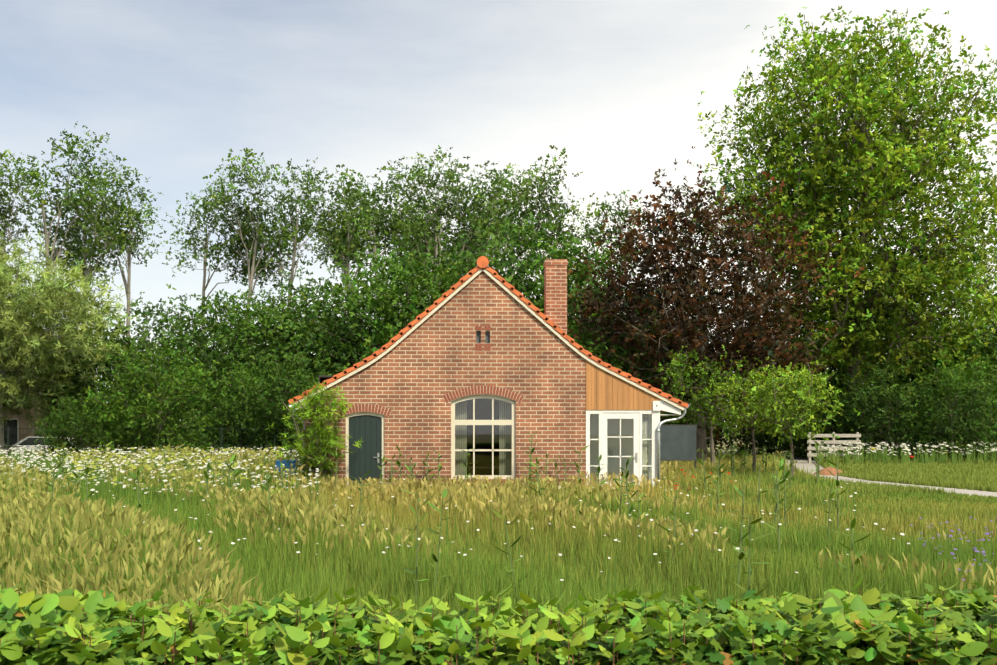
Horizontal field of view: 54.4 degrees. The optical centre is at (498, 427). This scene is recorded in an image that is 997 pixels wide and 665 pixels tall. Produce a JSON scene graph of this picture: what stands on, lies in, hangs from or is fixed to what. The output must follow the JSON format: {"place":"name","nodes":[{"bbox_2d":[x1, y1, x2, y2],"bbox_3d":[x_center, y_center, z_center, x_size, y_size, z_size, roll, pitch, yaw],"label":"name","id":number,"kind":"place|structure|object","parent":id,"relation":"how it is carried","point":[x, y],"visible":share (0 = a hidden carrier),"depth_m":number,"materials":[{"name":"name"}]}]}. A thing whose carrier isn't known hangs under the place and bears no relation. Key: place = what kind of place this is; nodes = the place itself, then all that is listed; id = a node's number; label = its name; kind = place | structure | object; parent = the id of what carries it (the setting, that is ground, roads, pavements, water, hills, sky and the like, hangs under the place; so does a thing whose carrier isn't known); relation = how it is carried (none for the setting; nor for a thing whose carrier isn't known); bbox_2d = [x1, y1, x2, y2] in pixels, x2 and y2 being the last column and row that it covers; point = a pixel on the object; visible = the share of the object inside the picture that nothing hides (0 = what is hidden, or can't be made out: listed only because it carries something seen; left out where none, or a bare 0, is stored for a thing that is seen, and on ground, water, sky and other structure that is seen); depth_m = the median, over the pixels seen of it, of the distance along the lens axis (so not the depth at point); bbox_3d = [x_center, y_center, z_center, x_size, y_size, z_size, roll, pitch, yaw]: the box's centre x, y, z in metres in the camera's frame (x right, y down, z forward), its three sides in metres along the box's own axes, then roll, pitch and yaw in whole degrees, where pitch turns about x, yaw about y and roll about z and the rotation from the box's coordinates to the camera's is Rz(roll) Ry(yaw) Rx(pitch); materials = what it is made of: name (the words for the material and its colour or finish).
{"place":"outdoors","nodes":[
{"label":"outdoors","id":0,"kind":"place"},
{"bbox_2d":[22,432,869,602],"bbox_3d":[-2.904,0.977,23.904,28.151,1.801,31.399,0,0,-2],"label":"tall weed","id":1,"kind":"object","parent":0,"point":[739,558],"depth_m":16.67,"materials":[{"name":"plant"}]},
{"bbox_2d":[305,271,629,489],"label":"house wall","id":2,"kind":"structure","parent":0,"point":[415,375],"depth_m":25.53,"materials":[{"name":"brick"}]},
{"bbox_2d":[338,404,391,416],"bbox_3d":[-3.505,-0.440,25.433,1.425,0.356,0.001,0,0,-2],"label":"door arch mortar","id":3,"kind":"object","parent":2,"relation":"attached to","point":[368,408],"depth_m":25.44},
{"bbox_2d":[339,404,391,416],"bbox_3d":[-3.505,-0.445,25.433,1.401,0.341,0.012,0,0,-2],"label":"arch door","id":4,"kind":"structure","parent":2,"relation":"attached to","point":[365,408],"depth_m":25.43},
{"bbox_2d":[0,0,996,421],"label":"sky","id":5,"kind":"structure","parent":0,"point":[175,86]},
{"bbox_2d":[175,428,949,502],"bbox_3d":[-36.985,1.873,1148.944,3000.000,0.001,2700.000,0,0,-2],"label":"ground","id":6,"kind":"structure","parent":0,"point":[736,450],"depth_m":85.49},
{"bbox_2d":[0,149,53,306],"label":"tall tree","id":7,"kind":"object","parent":6,"relation":"on","point":[3,214],"depth_m":68.74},
{"bbox_2d":[3,357,92,453],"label":"house walls","id":8,"kind":"structure","parent":6,"relation":"on","point":[25,428],"depth_m":53.71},
{"bbox_2d":[5,370,18,445],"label":"house window frames","id":9,"kind":"structure","parent":8,"relation":"attached to","point":[17,419],"depth_m":53.65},
{"bbox_2d":[4,371,16,444],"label":"house window panes","id":10,"kind":"object","parent":9,"relation":"in","point":[12,425],"visible":0.17,"depth_m":53.63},
{"bbox_2d":[11,436,98,453],"bbox_3d":[-23.789,1.058,52.285,4.200,1.130,1.750,0,0,-10],"label":"car body","id":11,"kind":"object","parent":6,"relation":"on","point":[27,446],"visible":0.21,"depth_m":51.19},
{"bbox_2d":[19,437,64,444],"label":"car windows","id":12,"kind":"structure","parent":11,"relation":"attached to","point":[29,441],"depth_m":51.23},
{"bbox_2d":[5,332,111,442],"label":"bushy tree","id":13,"kind":"object","parent":6,"relation":"on","point":[68,389],"depth_m":55.43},
{"bbox_2d":[10,123,120,331],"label":"tall tree","id":14,"kind":"object","parent":6,"relation":"on","point":[73,227],"depth_m":72.47,"materials":[{"name":"plant"}]},
{"bbox_2d":[0,232,140,454],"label":"willow","id":15,"kind":"object","parent":6,"relation":"on","point":[47,298],"depth_m":49.89,"materials":[{"name":"plant"}]},
{"bbox_2d":[29,393,122,457],"bbox_3d":[-19.336,0.324,44.762,4.054,3.876,4.067,0,0,17],"label":"bush","id":16,"kind":"object","parent":6,"relation":"on","point":[68,422],"depth_m":44.30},
{"bbox_2d":[50,157,142,339],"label":"tall tree","id":17,"kind":"object","parent":6,"relation":"on","point":[104,240],"depth_m":79.02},
{"bbox_2d":[43,307,167,445],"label":"bushy tree","id":18,"kind":"object","parent":6,"relation":"on","point":[110,363],"depth_m":56.89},
{"bbox_2d":[63,157,177,361],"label":"tall tree","id":19,"kind":"object","parent":6,"relation":"on","point":[123,237],"depth_m":69.85,"materials":[{"name":"plant"}]},
{"bbox_2d":[7,427,274,454],"bbox_3d":[-25.675,0.923,45.749,30.060,1.900,0.060,0,0,-2],"label":"fence","id":20,"kind":"object","parent":6,"relation":"on","point":[219,446],"visible":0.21,"depth_m":46.12,"materials":[{"name":"grey"}]},
{"bbox_2d":[72,337,235,456],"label":"bushy tree","id":21,"kind":"object","parent":6,"relation":"on","point":[139,407],"depth_m":45.26,"materials":[{"name":"plant"}]},
{"bbox_2d":[77,292,230,444],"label":"bushy tree","id":22,"kind":"object","parent":6,"relation":"on","point":[147,342],"depth_m":58.84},
{"bbox_2d":[0,446,317,503],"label":"flower stems","id":23,"kind":"object","parent":6,"relation":"on","point":[102,486],"visible":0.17,"depth_m":24.66,"materials":[{"name":"green plant"}]},
{"bbox_2d":[0,444,318,493],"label":"white umbels","id":24,"kind":"object","parent":23,"relation":"attached to","point":[148,461],"visible":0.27,"depth_m":28.29,"materials":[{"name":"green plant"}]},
{"bbox_2d":[53,446,296,487],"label":"flowers","id":25,"kind":"object","parent":23,"relation":"attached to","point":[134,467],"visible":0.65,"depth_m":28.77,"materials":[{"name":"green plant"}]},
{"bbox_2d":[56,448,293,498],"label":"flower stems","id":26,"kind":"object","parent":6,"relation":"on","point":[92,486],"visible":0.15,"depth_m":24.41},
{"bbox_2d":[157,180,273,350],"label":"tall tree","id":27,"kind":"object","parent":6,"relation":"on","point":[198,240],"depth_m":75.34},
{"bbox_2d":[126,284,312,451],"bbox_3d":[-16.531,-2.705,56.869,11.212,11.140,10.580,0,0,34],"label":"bushy tree","id":28,"kind":"object","parent":6,"relation":"on","point":[217,301],"depth_m":55.34,"materials":[{"name":"plant"}]},
{"bbox_2d":[182,360,291,452],"bbox_3d":[-13.195,-0.509,49.095,5.504,5.796,5.833,0,0,-23],"label":"bush","id":29,"kind":"object","parent":6,"relation":"on","point":[225,417],"depth_m":48.33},
{"bbox_2d":[190,148,307,320],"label":"tall tree","id":30,"kind":"object","parent":6,"relation":"on","point":[241,212],"depth_m":70.56,"materials":[{"name":"plant"}]},
{"bbox_2d":[183,282,348,449],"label":"bushy tree","id":31,"kind":"object","parent":6,"relation":"on","point":[267,310],"depth_m":57.08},
{"bbox_2d":[228,157,336,338],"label":"tall tree","id":32,"kind":"object","parent":6,"relation":"on","point":[292,200],"depth_m":74.42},
{"bbox_2d":[228,343,342,457],"bbox_3d":[-9.647,-0.727,47.083,6.495,6.603,6.300,0,0,39],"label":"bush","id":33,"kind":"object","parent":6,"relation":"on","point":[276,395],"depth_m":46.26,"materials":[{"name":"plant"}]},
{"bbox_2d":[275,460,296,483],"bbox_3d":[-5.624,1.373,25.668,0.594,1.000,0.594,0,0,-2],"label":"blue drum","id":34,"kind":"object","parent":6,"relation":"on","point":[277,463],"visible":0.19,"depth_m":25.43,"materials":[{"name":"blue"}]},
{"bbox_2d":[225,261,386,438],"bbox_3d":[-11.319,-3.458,61.102,12.919,13.541,13.318,0,0,2],"label":"bushy tree","id":35,"kind":"object","parent":6,"relation":"on","point":[287,287],"depth_m":58.90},
{"bbox_2d":[265,381,362,485],"bbox_3d":[-4.703,0.333,24.895,2.438,3.085,1.851,0,0,-2],"label":"shrub","id":36,"kind":"object","parent":6,"relation":"on","point":[332,437],"depth_m":24.60,"materials":[{"name":"plant"}]},
{"bbox_2d":[295,164,387,332],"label":"tall tree","id":37,"kind":"object","parent":6,"relation":"on","point":[336,237],"depth_m":69.10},
{"bbox_2d":[250,236,440,430],"bbox_3d":[-7.451,-3.866,57.482,13.262,13.965,14.055,0,0,38],"label":"bushy tree","id":38,"kind":"object","parent":6,"relation":"on","point":[318,306],"depth_m":54.70,"materials":[{"name":"plant"}]},
{"bbox_2d":[299,168,417,294],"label":"tall tree","id":39,"kind":"object","parent":6,"relation":"on","point":[350,207],"depth_m":76.84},
{"bbox_2d":[325,171,443,318],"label":"tall tree","id":40,"kind":"object","parent":6,"relation":"on","point":[383,211],"depth_m":73.97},
{"bbox_2d":[294,241,501,373],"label":"bushy tree","id":41,"kind":"object","parent":6,"relation":"on","point":[415,300],"depth_m":53.54,"materials":[{"name":"plant"}]},
{"bbox_2d":[371,158,466,299],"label":"tall tree","id":42,"kind":"object","parent":6,"relation":"on","point":[391,169],"depth_m":77.65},
{"bbox_2d":[380,145,511,276],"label":"tall tree","id":43,"kind":"object","parent":6,"relation":"on","point":[439,212],"depth_m":68.42,"materials":[{"name":"plant"}]},
{"bbox_2d":[390,168,505,277],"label":"tall tree","id":44,"kind":"object","parent":6,"relation":"on","point":[474,190],"depth_m":75.76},
{"bbox_2d":[338,225,568,356],"bbox_3d":[-1.620,-4.032,57.222,14.311,15.001,14.754,0,0,-30],"label":"bushy tree","id":45,"kind":"object","parent":6,"relation":"on","point":[463,260],"depth_m":55.10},
{"bbox_2d":[415,161,524,276],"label":"tall tree","id":46,"kind":"object","parent":6,"relation":"on","point":[493,182],"depth_m":72.78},
{"bbox_2d":[48,475,909,606],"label":"white daisies","id":47,"kind":"object","parent":6,"relation":"on","point":[738,548],"visible":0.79,"depth_m":11.69,"materials":[{"name":"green plant"}]},
{"bbox_2d":[439,163,552,283],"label":"tall tree","id":48,"kind":"object","parent":6,"relation":"on","point":[509,194],"depth_m":75.39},
{"bbox_2d":[3,635,992,664],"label":"hedge","id":49,"kind":"object","parent":6,"relation":"on","point":[721,657],"visible":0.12,"depth_m":3.71,"materials":[{"name":"green plant"}]},
{"bbox_2d":[0,588,996,664],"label":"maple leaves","id":50,"kind":"object","parent":49,"relation":"on","point":[436,639],"visible":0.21,"depth_m":3.78,"materials":[{"name":"plant"}]},
{"bbox_2d":[0,576,996,664],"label":"ovate hedge leaves","id":51,"kind":"object","parent":50,"relation":"on","point":[296,634],"visible":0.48,"depth_m":3.80,"materials":[{"name":"plant"}]},
{"bbox_2d":[0,442,996,647],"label":"meadow grass","id":52,"kind":"structure","parent":6,"relation":"on","point":[894,510],"depth_m":12.90,"materials":[{"name":"plant"}]},
{"bbox_2d":[0,441,996,619],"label":"meadow seed heads","id":53,"kind":"object","parent":52,"relation":"on","point":[68,502],"visible":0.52,"depth_m":11.74,"materials":[{"name":"plant"}]},
{"bbox_2d":[395,208,630,354],"bbox_3d":[1.946,-4.692,56.800,15.172,15.977,16.079,0,0,-39],"label":"bushy tree","id":54,"kind":"object","parent":6,"relation":"on","point":[532,243],"depth_m":54.71,"materials":[{"name":"plant"}]},
{"bbox_2d":[474,145,600,276],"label":"tall tree","id":55,"kind":"object","parent":6,"relation":"on","point":[546,206],"depth_m":65.04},
{"bbox_2d":[540,190,650,287],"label":"tall tree","id":56,"kind":"object","parent":6,"relation":"on","point":[593,232],"depth_m":60.46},
{"bbox_2d":[567,313,649,449],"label":"bushy tree","id":57,"kind":"object","parent":6,"relation":"on","point":[601,348],"depth_m":48.66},
{"bbox_2d":[590,414,642,481],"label":"porch walls","id":58,"kind":"structure","parent":6,"relation":"on","point":[625,423],"depth_m":28.07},
{"bbox_2d":[590,418,614,483],"bbox_3d":[2.933,0.768,28.036,0.900,2.090,0.030,0,0,-2],"label":"inner porch door","id":59,"kind":"structure","parent":58,"relation":"attached to","point":[593,433],"depth_m":28.02,"materials":[{"name":"white paint"}]},
{"bbox_2d":[509,231,730,441],"bbox_3d":[5.502,-3.589,54.598,14.784,14.583,13.193,0,0,10],"label":"bushy tree","id":60,"kind":"object","parent":6,"relation":"on","point":[582,269],"depth_m":52.78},
{"bbox_2d":[568,272,730,434],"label":"bushy tree","id":61,"kind":"object","parent":6,"relation":"on","point":[649,344],"depth_m":54.34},
{"bbox_2d":[608,349,705,452],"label":"bushy tree","id":62,"kind":"object","parent":6,"relation":"on","point":[665,417],"depth_m":50.74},
{"bbox_2d":[661,424,696,471],"bbox_3d":[6.504,0.883,35.810,1.630,1.980,0.084,0,0,-2],"label":"panel frame","id":63,"kind":"object","parent":6,"relation":"on","point":[696,445],"visible":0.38,"depth_m":35.79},
{"bbox_2d":[660,426,695,459],"bbox_3d":[6.505,0.568,35.788,1.570,1.250,0.030,0,0,-2],"label":"sign panel","id":64,"kind":"object","parent":63,"relation":"in","point":[677,442],"visible":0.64,"depth_m":35.78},
{"bbox_2d":[614,298,748,453],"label":"bushy tree","id":65,"kind":"object","parent":6,"relation":"on","point":[726,431],"depth_m":57.64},
{"bbox_2d":[670,474,731,511],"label":"poppy stems","id":66,"kind":"object","parent":6,"relation":"on","point":[693,491],"visible":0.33,"depth_m":22.83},
{"bbox_2d":[655,344,763,466],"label":"fruit tree","id":67,"kind":"object","parent":6,"relation":"on","point":[673,362],"depth_m":40.32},
{"bbox_2d":[567,146,864,462],"bbox_3d":[10.184,-6.016,48.344,15.092,15.813,15.436,0,0,-2],"label":"copper beech","id":68,"kind":"object","parent":6,"relation":"on","point":[744,338],"depth_m":47.17,"materials":[{"name":"plant"}]},
{"bbox_2d":[681,363,809,469],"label":"fruit tree","id":69,"kind":"object","parent":6,"relation":"on","point":[745,387],"depth_m":35.70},
{"bbox_2d":[715,345,833,457],"bbox_3d":[16.229,-1.636,59.958,8.594,8.539,8.110,0,0,2],"label":"shrub","id":70,"kind":"object","parent":6,"relation":"on","point":[768,439],"depth_m":59.19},
{"bbox_2d":[732,356,859,475],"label":"fruit tree","id":71,"kind":"object","parent":6,"relation":"on","point":[767,412],"depth_m":32.96,"materials":[{"name":"plant"}]},
{"bbox_2d":[712,292,885,457],"bbox_3d":[19.264,-2.650,61.489,10.925,12.076,12.242,0,0,-1],"label":"bushy tree","id":72,"kind":"object","parent":6,"relation":"on","point":[811,347],"depth_m":60.04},
{"bbox_2d":[780,374,871,459],"bbox_3d":[18.812,-0.410,56.246,5.534,5.800,5.705,0,0,40],"label":"shrub","id":73,"kind":"object","parent":6,"relation":"on","point":[804,442],"depth_m":55.67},
{"bbox_2d":[662,6,996,448],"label":"lime tree","id":74,"kind":"object","parent":6,"relation":"on","point":[964,274],"depth_m":52.55,"materials":[{"name":"plant"}]},
{"bbox_2d":[807,432,860,462],"bbox_3d":[17.352,1.063,50.180,2.800,1.620,0.155,0,0,-2],"label":"timber fence","id":75,"kind":"object","parent":6,"relation":"on","point":[857,435],"visible":0.65,"depth_m":50.10,"materials":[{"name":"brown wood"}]},
{"bbox_2d":[791,319,922,454],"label":"bushy tree","id":76,"kind":"object","parent":6,"relation":"on","point":[845,385],"depth_m":61.89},
{"bbox_2d":[820,359,947,458],"bbox_3d":[20.712,-0.559,52.198,5.892,6.176,6.075,0,0,0],"label":"bush","id":77,"kind":"object","parent":6,"relation":"on","point":[906,411],"depth_m":51.53,"materials":[{"name":"plant"}]},
{"bbox_2d":[813,443,996,464],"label":"white umbel stalks","id":78,"kind":"object","parent":6,"relation":"on","point":[920,457],"visible":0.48,"depth_m":48.30,"materials":[{"name":"green plant"}]},
{"bbox_2d":[818,441,996,454],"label":"white umbels","id":79,"kind":"object","parent":78,"relation":"attached to","point":[887,444],"visible":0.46,"depth_m":48.73,"materials":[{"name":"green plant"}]},
{"bbox_2d":[820,277,996,450],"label":"bushy tree","id":80,"kind":"object","parent":6,"relation":"on","point":[923,367],"depth_m":59.51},
{"bbox_2d":[883,304,996,450],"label":"bushy tree","id":81,"kind":"object","parent":6,"relation":"on","point":[953,356],"depth_m":58.92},
{"bbox_2d":[893,359,996,460],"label":"bush","id":82,"kind":"object","parent":6,"relation":"on","point":[977,424],"depth_m":49.83,"materials":[{"name":"plant"}]},
{"bbox_2d":[911,520,996,599],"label":"flower stems","id":83,"kind":"object","parent":6,"relation":"on","point":[987,558],"visible":0.21,"depth_m":10.93,"materials":[{"name":"green plant"}]},
{"bbox_2d":[910,517,996,580],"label":"purple flowers","id":84,"kind":"object","parent":83,"relation":"attached to","point":[975,549],"visible":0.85,"depth_m":10.07,"materials":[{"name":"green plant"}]},
{"bbox_2d":[921,289,996,419],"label":"bushy tree","id":85,"kind":"object","parent":6,"relation":"on","point":[995,334],"depth_m":60.43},
{"bbox_2d":[929,350,996,453],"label":"bushy tree","id":86,"kind":"object","parent":6,"relation":"on","point":[986,371],"depth_m":54.12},
{"bbox_2d":[944,260,996,404],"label":"bushy tree","id":87,"kind":"object","parent":6,"relation":"on","point":[990,338],"depth_m":59.40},
{"bbox_3d":[-0.545,-1.122,30.187,9.350,5.990,8.700,0,0,-2],"label":"house","id":88,"kind":"object","parent":6,"relation":"on","visible":0},
{"bbox_2d":[346,412,383,485],"bbox_3d":[-3.508,0.738,25.537,1.020,2.270,0.100,0,0,-2],"label":"door frame","id":89,"kind":"object","parent":88,"relation":"attached to","point":[347,433],"visible":0.69,"depth_m":25.48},
{"bbox_2d":[349,415,381,487],"bbox_3d":[-3.509,0.760,25.545,0.870,2.165,0.045,0,0,-2],"label":"door leaf","id":90,"kind":"object","parent":89,"relation":"in","point":[362,460],"visible":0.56,"depth_m":25.52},
{"bbox_2d":[293,269,479,403],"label":"roof slab","id":91,"kind":"structure","parent":88,"relation":"on","point":[396,340],"depth_m":25.43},
{"bbox_2d":[475,326,490,350],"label":"bricks","id":92,"kind":"object","parent":88,"relation":"attached to","point":[480,345],"visible":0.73,"depth_m":25.53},
{"bbox_2d":[476,331,489,342],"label":"vent openings","id":93,"kind":"object","parent":88,"relation":"attached to","point":[478,336],"visible":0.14,"depth_m":25.64,"materials":[{"name":"grey"}]},
{"bbox_2d":[451,394,515,478],"bbox_3d":[-0.400,0.253,25.650,1.700,2.240,0.100,0,0,-2],"label":"window frame","id":94,"kind":"object","parent":88,"relation":"attached to","point":[474,422],"visible":0.83,"depth_m":25.61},
{"bbox_2d":[455,398,511,474],"bbox_3d":[-0.400,0.253,25.655,1.600,2.140,0.001,0,0,-2],"label":"window glass","id":95,"kind":"object","parent":94,"relation":"in","point":[483,437],"visible":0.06,"depth_m":25.65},
{"bbox_2d":[455,400,511,474],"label":"window curtains","id":96,"kind":"object","parent":88,"relation":"attached to","point":[509,437],"depth_m":25.90,"materials":[{"name":"beige fabric"}]},
{"bbox_2d":[443,386,523,402],"bbox_3d":[-0.397,-0.867,25.536,2.144,0.457,0.012,0,0,-2],"label":"arch window","id":97,"kind":"structure","parent":88,"relation":"attached to","point":[472,390],"depth_m":25.53,"materials":[{"name":"brick"}]},
{"bbox_2d":[292,408,685,485],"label":"downpipes","id":98,"kind":"object","parent":88,"relation":"attached to","point":[658,439],"visible":0.58,"depth_m":25.59,"materials":[{"name":"metal"}]},
{"bbox_2d":[295,269,684,410],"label":"bargeboards","id":99,"kind":"object","parent":88,"relation":"attached to","point":[556,333],"visible":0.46,"depth_m":25.48,"materials":[{"name":"beige paint"}]},
{"bbox_2d":[288,267,688,407],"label":"verge tiles","id":100,"kind":"object","parent":99,"relation":"on","point":[419,317],"visible":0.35,"depth_m":25.46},
{"bbox_2d":[477,256,488,269],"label":"ridge tiles","id":101,"kind":"object","parent":100,"relation":"on","point":[482,262],"visible":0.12,"depth_m":25.41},
{"bbox_2d":[483,271,682,412],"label":"roof slab","id":102,"kind":"structure","parent":88,"relation":"on","point":[586,355],"depth_m":25.60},
{"bbox_2d":[543,259,567,334],"bbox_3d":[1.683,-3.317,28.610,0.670,3.180,0.670,0,0,-2],"label":"chimney","id":103,"kind":"object","parent":102,"relation":"on","point":[555,290],"visible":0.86,"depth_m":28.30,"materials":[{"name":"brick"}]},
{"bbox_2d":[643,400,680,416],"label":"eave soffit","id":104,"kind":"structure","parent":102,"relation":"attached to","point":[665,406],"depth_m":25.69,"materials":[{"name":"white paint"}]},
{"bbox_2d":[586,360,659,409],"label":"wood cladding","id":105,"kind":"structure","parent":88,"relation":"attached to","point":[614,392],"depth_m":25.63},
{"bbox_2d":[644,415,650,483],"bbox_3d":[3.932,0.708,25.853,0.254,2.090,0.022,0,0,-2],"label":"window","id":106,"kind":"structure","parent":88,"relation":"attached to","point":[645,446],"depth_m":25.85,"materials":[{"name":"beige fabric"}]},
{"bbox_2d":[586,410,659,486],"bbox_3d":[3.257,0.708,26.858,1.970,2.330,2.405,0,0,-2],"label":"porch joinery","id":107,"kind":"object","parent":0,"point":[634,415],"visible":0.56,"depth_m":25.67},
{"bbox_2d":[590,414,651,484],"bbox_3d":[3.837,0.698,26.485,1.346,2.150,2.990,0,0,36],"label":"porch glass","id":108,"kind":"object","parent":107,"relation":"in","point":[621,447],"visible":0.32,"depth_m":25.70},
{"bbox_2d":[767,453,996,496],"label":"gravel path","id":109,"kind":"structure","parent":0,"point":[801,462],"depth_m":33.91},
{"bbox_2d":[812,467,841,475],"bbox_3d":[13.002,1.708,37.987,1.124,0.330,1.182,0,0,-45],"label":"earth heap","id":110,"kind":"object","parent":109,"relation":"on","point":[832,470],"visible":0.65,"depth_m":37.73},
{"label":"hedge","id":111,"kind":"object","parent":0,"visible":0},
{"bbox_2d":[0,580,996,664],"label":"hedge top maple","id":112,"kind":"object","parent":111,"relation":"on","point":[753,617],"visible":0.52,"depth_m":3.78,"materials":[{"name":"green plant"}]},
{"bbox_2d":[0,583,987,664],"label":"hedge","id":113,"kind":"object","parent":112,"relation":"attached to","point":[889,648],"visible":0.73,"depth_m":3.74,"materials":[{"name":"green plant"}]},
{"bbox_2d":[0,591,991,664],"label":"hedge shoot stems","id":114,"kind":"object","parent":112,"relation":"on","point":[195,663],"visible":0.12,"depth_m":3.75,"materials":[{"name":"green"}]},
{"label":"house floor","id":115,"kind":"structure","parent":0,"visible":0},
{"bbox_2d":[318,375,506,474],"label":"room walls","id":116,"kind":"structure","parent":115,"relation":"on","point":[322,378],"depth_m":30.04,"materials":[{"name":"grey"}]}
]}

